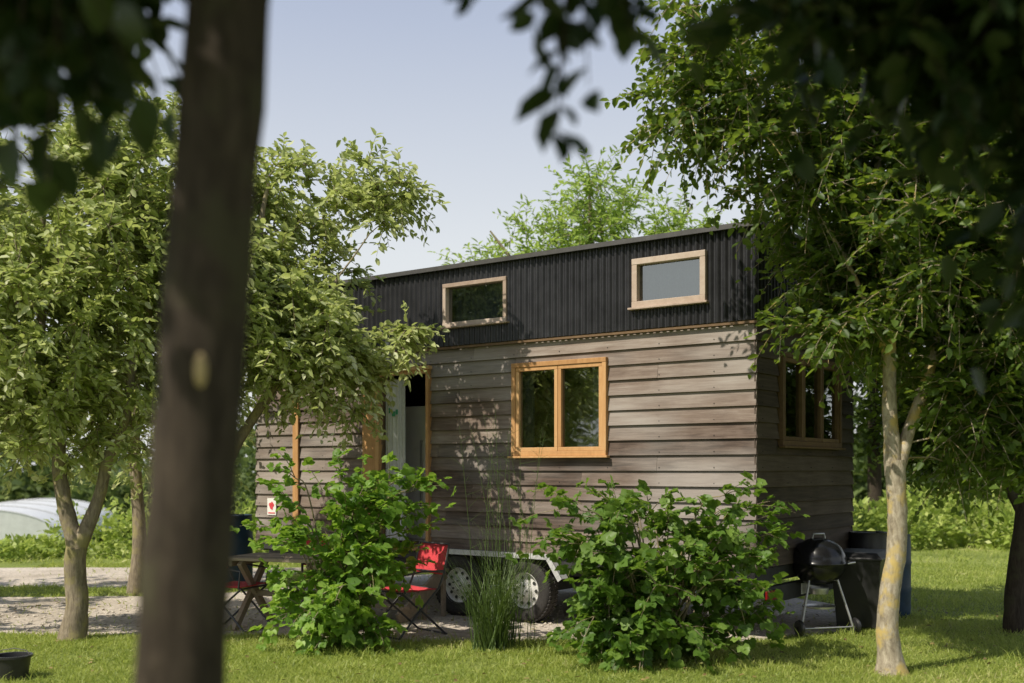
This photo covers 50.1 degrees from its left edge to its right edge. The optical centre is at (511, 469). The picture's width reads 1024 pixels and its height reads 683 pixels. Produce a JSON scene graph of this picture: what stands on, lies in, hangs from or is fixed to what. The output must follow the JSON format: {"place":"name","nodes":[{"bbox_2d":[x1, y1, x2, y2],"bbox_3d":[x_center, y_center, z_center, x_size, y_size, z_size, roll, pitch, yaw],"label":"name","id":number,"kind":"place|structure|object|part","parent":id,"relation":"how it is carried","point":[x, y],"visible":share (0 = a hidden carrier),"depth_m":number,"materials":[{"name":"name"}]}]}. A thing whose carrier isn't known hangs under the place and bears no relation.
{"place":"outdoors","nodes":[
{"label":"outdoors","id":0,"kind":"place"},
{"bbox_2d":[0,567,305,586],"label":"gravel road","id":1,"kind":"structure","parent":0,"point":[35,576],"depth_m":16.77,"materials":[{"name":"beige gravel"}]},
{"bbox_2d":[231,514,253,580],"bbox_3d":[-4.000,1.145,15.600,0.624,1.010,0.624,0,0,0],"label":"plastic barrel","id":2,"kind":"object","parent":1,"relation":"on","point":[241,542],"visible":0.28,"depth_m":15.38,"materials":[{"name":"plastic"}]},
{"bbox_2d":[0,0,923,474],"label":"sky","id":3,"kind":"structure","parent":0,"point":[444,88],"materials":[{"name":"blue"}]},
{"bbox_2d":[0,528,1009,563],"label":"lawn grass","id":4,"kind":"structure","parent":0,"point":[919,559],"depth_m":20.66,"materials":[{"name":"green plant"}]},
{"bbox_2d":[0,477,1023,682],"bbox_3d":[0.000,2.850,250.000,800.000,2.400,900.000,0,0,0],"label":"ground","id":5,"kind":"structure","parent":0,"point":[6,564],"depth_m":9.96,"materials":[{"name":"green plant"}]},
{"bbox_2d":[0,648,32,680],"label":"black bucket","id":6,"kind":"object","parent":5,"relation":"on","point":[18,662],"visible":0.95,"depth_m":8.53,"materials":[{"name":"plastic"}]},
{"bbox_2d":[0,498,117,542],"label":"polytunnel","id":7,"kind":"structure","parent":5,"relation":"on","point":[22,517],"depth_m":37.75,"materials":[{"name":"plastic"}]},
{"bbox_2d":[0,221,263,595],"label":"silver leaved tree","id":8,"kind":"object","parent":5,"relation":"on","point":[138,510],"visible":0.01,"depth_m":14.35,"materials":[{"name":"green plant"}]},
{"bbox_2d":[0,0,269,682],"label":"maple tree","id":9,"kind":"object","parent":5,"relation":"on","point":[217,85],"visible":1,"depth_m":2.14,"materials":[{"name":"plant"}]},
{"bbox_2d":[0,84,276,640],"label":"silver leaved tree","id":10,"kind":"object","parent":5,"relation":"on","point":[57,390],"visible":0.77,"depth_m":10.24,"materials":[{"name":"green plant"}]},
{"bbox_2d":[0,484,285,562],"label":"shrubs","id":11,"kind":"object","parent":5,"relation":"on","point":[20,546],"visible":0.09,"depth_m":20.44,"materials":[{"name":"green plant"}]},
{"bbox_2d":[236,427,257,542],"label":"background shrubs","id":12,"kind":"object","parent":5,"relation":"on","point":[252,483],"visible":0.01,"depth_m":24.19,"materials":[{"name":"green plant"}]},
{"bbox_2d":[102,127,450,457],"bbox_3d":[-2.556,-0.937,11.448,3.139,5.282,3.170,0,0,-42],"label":"silver leaved tree","id":13,"kind":"object","parent":5,"relation":"on","point":[305,338],"visible":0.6,"depth_m":11.15,"materials":[{"name":"green plant"}]},
{"bbox_2d":[234,447,455,655],"bbox_3d":[-1.514,0.843,10.147,1.990,2.086,1.543,0,0,-36],"label":"raspberry bush","id":14,"kind":"object","parent":5,"relation":"on","point":[335,607],"visible":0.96,"depth_m":9.93,"materials":[{"name":"green plant"}]},
{"bbox_2d":[0,574,849,641],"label":"gravel yard","id":15,"kind":"structure","parent":5,"relation":"on","point":[460,630],"depth_m":12.15,"materials":[{"name":"grey gravel"}]},
{"bbox_2d":[227,564,268,631],"bbox_3d":[-2.891,1.194,11.315,0.648,0.908,0.522,0,0,20],"label":"folding camp chair","id":16,"kind":"object","parent":15,"relation":"on","point":[239,585],"visible":0.27,"depth_m":11.39,"materials":[{"name":"red fabric"}]},
{"bbox_2d":[231,552,341,634],"bbox_3d":[-2.300,1.286,11.300,1.200,0.771,0.720,0,0,20],"label":"picnic table","id":17,"kind":"object","parent":15,"relation":"on","point":[241,561],"visible":0.43,"depth_m":11.29,"materials":[{"name":"brown wood"}]},
{"bbox_2d":[301,540,324,601],"bbox_3d":[-2.092,1.194,12.257,0.522,0.908,0.648,0,0,-10],"label":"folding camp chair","id":18,"kind":"object","parent":15,"relation":"on","point":[303,564],"visible":0.04,"depth_m":12.00,"materials":[{"name":"red fabric"}]},
{"bbox_2d":[368,565,448,623],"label":"wooden steps","id":19,"kind":"structure","parent":15,"relation":"on","point":[409,610],"depth_m":11.99,"materials":[{"name":"brown wood"}]},
{"bbox_2d":[378,541,449,639],"bbox_3d":[-1.006,1.194,10.928,0.648,0.908,0.522,0,0,-40],"label":"folding camp chair","id":20,"kind":"object","parent":15,"relation":"on","point":[434,552],"visible":0.67,"depth_m":11.02,"materials":[{"name":"red fabric"}]},
{"bbox_2d":[0,598,1023,681],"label":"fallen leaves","id":21,"kind":"object","parent":15,"relation":"on","point":[489,650],"visible":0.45,"depth_m":9.73,"materials":[{"name":"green plant"}]},
{"bbox_2d":[252,221,853,630],"bbox_3d":[-0.222,-0.331,13.775,8.406,3.973,2.918,0,0,37],"label":"tiny house trailer","id":22,"kind":"object","parent":15,"relation":"on","point":[627,363],"visible":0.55,"depth_m":11.61,"materials":[{"name":"brown wood"}]},
{"bbox_3d":[-0.403,-1.854,12.273,0.970,0.512,0.160,0,0,37],"label":"loft window a frame","id":23,"kind":"part","parent":22,"relation":"part of","materials":[{"name":"beige wood"}]},
{"bbox_3d":[0.499,-0.634,11.606,1.273,1.032,0.145,0,0,37],"label":"kitchen window frame","id":24,"kind":"part","parent":22,"relation":"part of","materials":[{"name":"brown wood"}]},
{"bbox_3d":[1.557,-1.854,10.803,0.877,0.512,0.160,0,0,37],"label":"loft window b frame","id":25,"kind":"part","parent":22,"relation":"part of","materials":[{"name":"beige wood"}]},
{"bbox_3d":[3.088,-0.679,11.323,0.145,0.942,1.660,0,0,37],"label":"end window frame","id":26,"kind":"part","parent":22,"relation":"part of","materials":[{"name":"brown wood"}]},
{"bbox_2d":[833,548,885,627],"bbox_3d":[3.629,1.242,11.366,0.530,0.805,0.628,0,0,30],"label":"rubbish bin","id":27,"kind":"object","parent":15,"relation":"on","point":[860,580],"visible":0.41,"depth_m":11.12,"materials":[{"name":"black plastic"}]},
{"bbox_2d":[849,531,886,548],"bbox_3d":[3.980,1.170,12.200,0.458,0.960,0.458,0,0,0],"label":"plastic barrel","id":28,"kind":"object","parent":15,"relation":"on","point":[868,539],"visible":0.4,"depth_m":12.02,"materials":[{"name":"black plastic"}]},
{"bbox_2d":[424,547,552,653],"bbox_3d":[-0.255,1.157,9.970,1.291,0.987,1.371,0,0,29],"label":"tall grass clump","id":29,"kind":"object","parent":5,"relation":"on","point":[489,635],"visible":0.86,"depth_m":9.91,"materials":[{"name":"green plant"}]},
{"bbox_2d":[445,412,557,649],"bbox_3d":[-0.079,0.524,10.144,1.163,2.254,1.276,0,0,37],"label":"tall grass clump","id":30,"kind":"object","parent":5,"relation":"on","point":[511,630],"visible":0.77,"depth_m":10.10,"materials":[{"name":"green plant"}]},
{"bbox_2d":[0,560,1007,621],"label":"lawn grass","id":31,"kind":"structure","parent":5,"relation":"on","point":[945,572],"depth_m":14.83,"materials":[{"name":"green plant"}]},
{"bbox_2d":[0,392,1018,543],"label":"distant trees","id":32,"kind":"object","parent":5,"relation":"on","point":[23,486],"visible":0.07,"depth_m":64.26,"materials":[{"name":"green plant"}]},
{"bbox_2d":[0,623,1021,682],"bbox_3d":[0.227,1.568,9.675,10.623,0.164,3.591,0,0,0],"label":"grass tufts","id":33,"kind":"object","parent":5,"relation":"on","point":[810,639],"visible":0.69,"depth_m":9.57,"materials":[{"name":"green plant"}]},
{"bbox_2d":[428,144,735,264],"bbox_3d":[1.612,-2.055,19.683,5.565,7.611,4.075,0,0,26],"label":"ash tree","id":34,"kind":"object","parent":5,"relation":"on","point":[611,217],"visible":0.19,"depth_m":19.53,"materials":[{"name":"green plant"}]},
{"bbox_2d":[505,470,809,673],"bbox_3d":[1.239,0.995,9.509,2.622,1.974,1.858,0,0,0],"label":"raspberry bush","id":35,"kind":"object","parent":5,"relation":"on","point":[642,591],"visible":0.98,"depth_m":9.15,"materials":[{"name":"green plant"}]},
{"bbox_2d":[445,0,1023,395],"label":"maple tree","id":36,"kind":"object","parent":5,"relation":"on","point":[954,69],"visible":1,"depth_m":3.18,"materials":[{"name":"green plant"}]},
{"bbox_2d":[601,0,1023,676],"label":"elm tree","id":37,"kind":"object","parent":5,"relation":"on","point":[879,272],"visible":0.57,"depth_m":8.67,"materials":[{"name":"green plant"}]},
{"bbox_2d":[792,533,860,636],"bbox_3d":[3.089,1.145,11.040,0.699,1.010,0.628,0,0,-15],"label":"kettle grill","id":38,"kind":"object","parent":5,"relation":"on","point":[820,562],"visible":0.98,"depth_m":10.83,"materials":[{"name":"black metal"}]},
{"bbox_2d":[771,207,925,510],"bbox_3d":[8.282,-2.684,26.102,6.754,9.270,5.715,0,0,27],"label":"broadleaf tree","id":39,"kind":"object","parent":5,"relation":"on","point":[873,477],"visible":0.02,"depth_m":25.85,"materials":[{"name":"green plant"}]},
{"bbox_2d":[899,534,911,617],"bbox_3d":[4.280,1.185,12.300,0.395,0.929,0.395,0,0,0],"label":"plastic barrel","id":40,"kind":"object","parent":5,"relation":"on","point":[905,599],"visible":0.18,"depth_m":12.14,"materials":[{"name":"blue plastic"}]},
{"bbox_2d":[825,202,1023,633],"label":"broadleaf tree","id":41,"kind":"object","parent":5,"relation":"on","point":[1013,617],"visible":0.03,"depth_m":11.48,"materials":[{"name":"green plant"}]},
{"bbox_2d":[851,484,1014,550],"bbox_3d":[14.837,1.384,23.959,23.162,2.316,4.344,0,0,-9],"label":"hedge","id":42,"kind":"object","parent":5,"relation":"on","point":[925,532],"visible":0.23,"depth_m":23.12,"materials":[{"name":"green plant"}]}
]}

